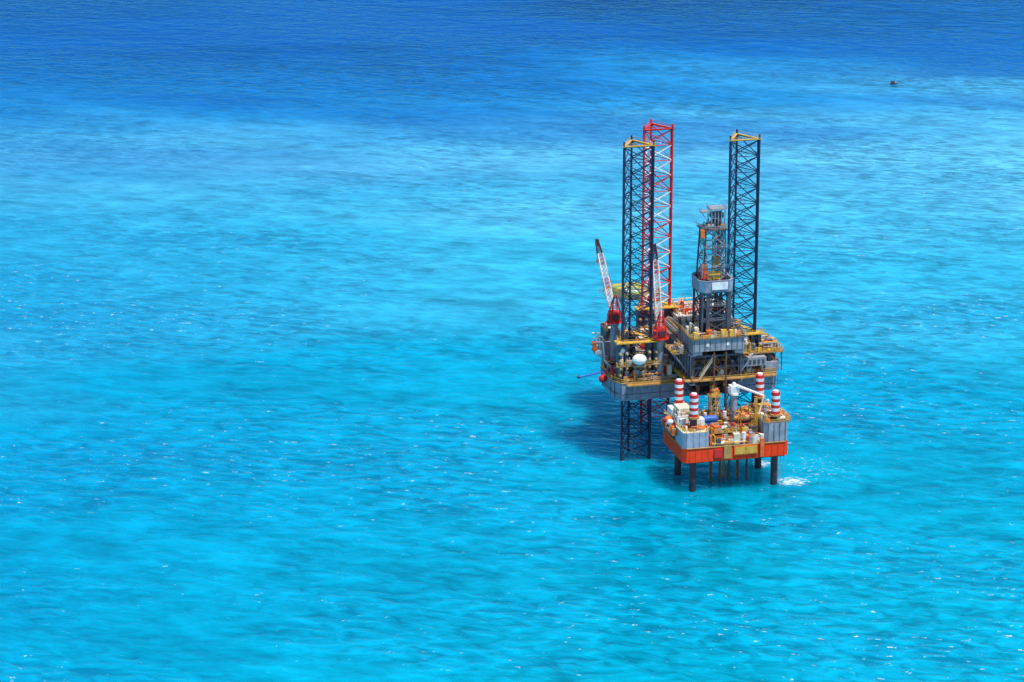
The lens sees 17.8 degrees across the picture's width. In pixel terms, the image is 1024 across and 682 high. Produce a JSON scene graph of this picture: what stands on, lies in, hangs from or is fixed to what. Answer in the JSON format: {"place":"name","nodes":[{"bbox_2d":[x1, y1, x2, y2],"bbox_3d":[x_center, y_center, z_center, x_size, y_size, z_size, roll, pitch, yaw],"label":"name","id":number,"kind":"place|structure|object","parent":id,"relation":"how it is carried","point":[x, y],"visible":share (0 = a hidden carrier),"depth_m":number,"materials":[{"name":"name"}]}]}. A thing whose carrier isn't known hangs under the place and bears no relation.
{"place":"outdoors","nodes":[
{"label":"outdoors","id":0,"kind":"place"},
{"bbox_2d":[0,0,1023,681],"bbox_3d":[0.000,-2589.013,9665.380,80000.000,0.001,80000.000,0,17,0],"label":"sea","id":1,"kind":"structure","parent":0,"point":[304,308],"depth_m":1197.71,"materials":[{"name":"liquid"}]},
{"bbox_2d":[620,135,655,460],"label":"leg port","id":2,"kind":"object","parent":1,"relation":"in","point":[631,146],"visible":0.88,"depth_m":1053.45,"materials":[{"name":"black paint"}]},
{"bbox_2d":[640,119,674,422],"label":"bow leg","id":3,"kind":"object","parent":1,"relation":"in","point":[670,207],"visible":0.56,"depth_m":1088.07,"materials":[{"name":"red paint"}]},
{"bbox_2d":[661,372,790,491],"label":"wellhead platform","id":4,"kind":"structure","parent":1,"relation":"in","point":[757,430],"depth_m":1039.73,"materials":[{"name":"paint"}]},
{"bbox_2d":[724,129,760,408],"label":"leg starboard","id":5,"kind":"object","parent":1,"relation":"in","point":[756,186],"visible":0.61,"depth_m":1057.90,"materials":[{"name":"black paint"}]},
{"bbox_2d":[600,329,776,400],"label":"hull","id":6,"kind":"object","parent":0,"point":[632,390],"visible":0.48,"depth_m":1060.49,"materials":[{"name":"paint"}]},
{"bbox_2d":[595,239,620,361],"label":"deck crane port","id":7,"kind":"object","parent":6,"relation":"on","point":[613,318],"visible":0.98,"depth_m":1072.25,"materials":[{"name":"red paint"}]},
{"bbox_2d":[599,282,663,329],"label":"helideck","id":8,"kind":"object","parent":6,"relation":"on","point":[617,288],"visible":0.41,"depth_m":1110.21,"materials":[{"name":"yellow paint"}]},
{"bbox_2d":[614,327,660,382],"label":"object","id":9,"kind":"object","parent":6,"relation":"on","point":[625,362],"visible":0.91,"depth_m":1058.25,"materials":[{"name":"paint"}]},
{"bbox_2d":[634,293,679,334],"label":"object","id":10,"kind":"object","parent":6,"relation":"on","point":[665,306],"visible":0.28,"depth_m":1094.81,"materials":[{"name":"paint"}]},
{"bbox_2d":[652,243,668,374],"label":"deck crane aft","id":11,"kind":"object","parent":6,"relation":"on","point":[659,332],"visible":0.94,"depth_m":1059.27,"materials":[{"name":"red paint"}]},
{"bbox_2d":[577,322,783,442],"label":"deck equipment","id":12,"kind":"object","parent":6,"relation":"on","point":[768,347],"visible":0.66,"depth_m":1067.06,"materials":[{"name":"paint"}]},
{"bbox_2d":[665,293,725,317],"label":"accommodation block","id":13,"kind":"structure","parent":6,"relation":"on","point":[685,309],"depth_m":1095.83,"materials":[{"name":"white paint"}]},
{"bbox_2d":[654,315,756,412],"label":"cantilever and drill floor","id":14,"kind":"object","parent":6,"relation":"on","point":[687,342],"visible":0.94,"depth_m":1052.32,"materials":[{"name":"paint"}]},
{"bbox_2d":[691,202,733,334],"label":"derrick","id":15,"kind":"object","parent":14,"relation":"on","point":[706,284],"visible":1,"depth_m":1046.31,"materials":[{"name":"paint"}]},
{"bbox_2d":[720,323,765,372],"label":"jack house starboard","id":16,"kind":"object","parent":6,"relation":"on","point":[753,337],"visible":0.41,"depth_m":1066.55,"materials":[{"name":"paint"}]}
]}

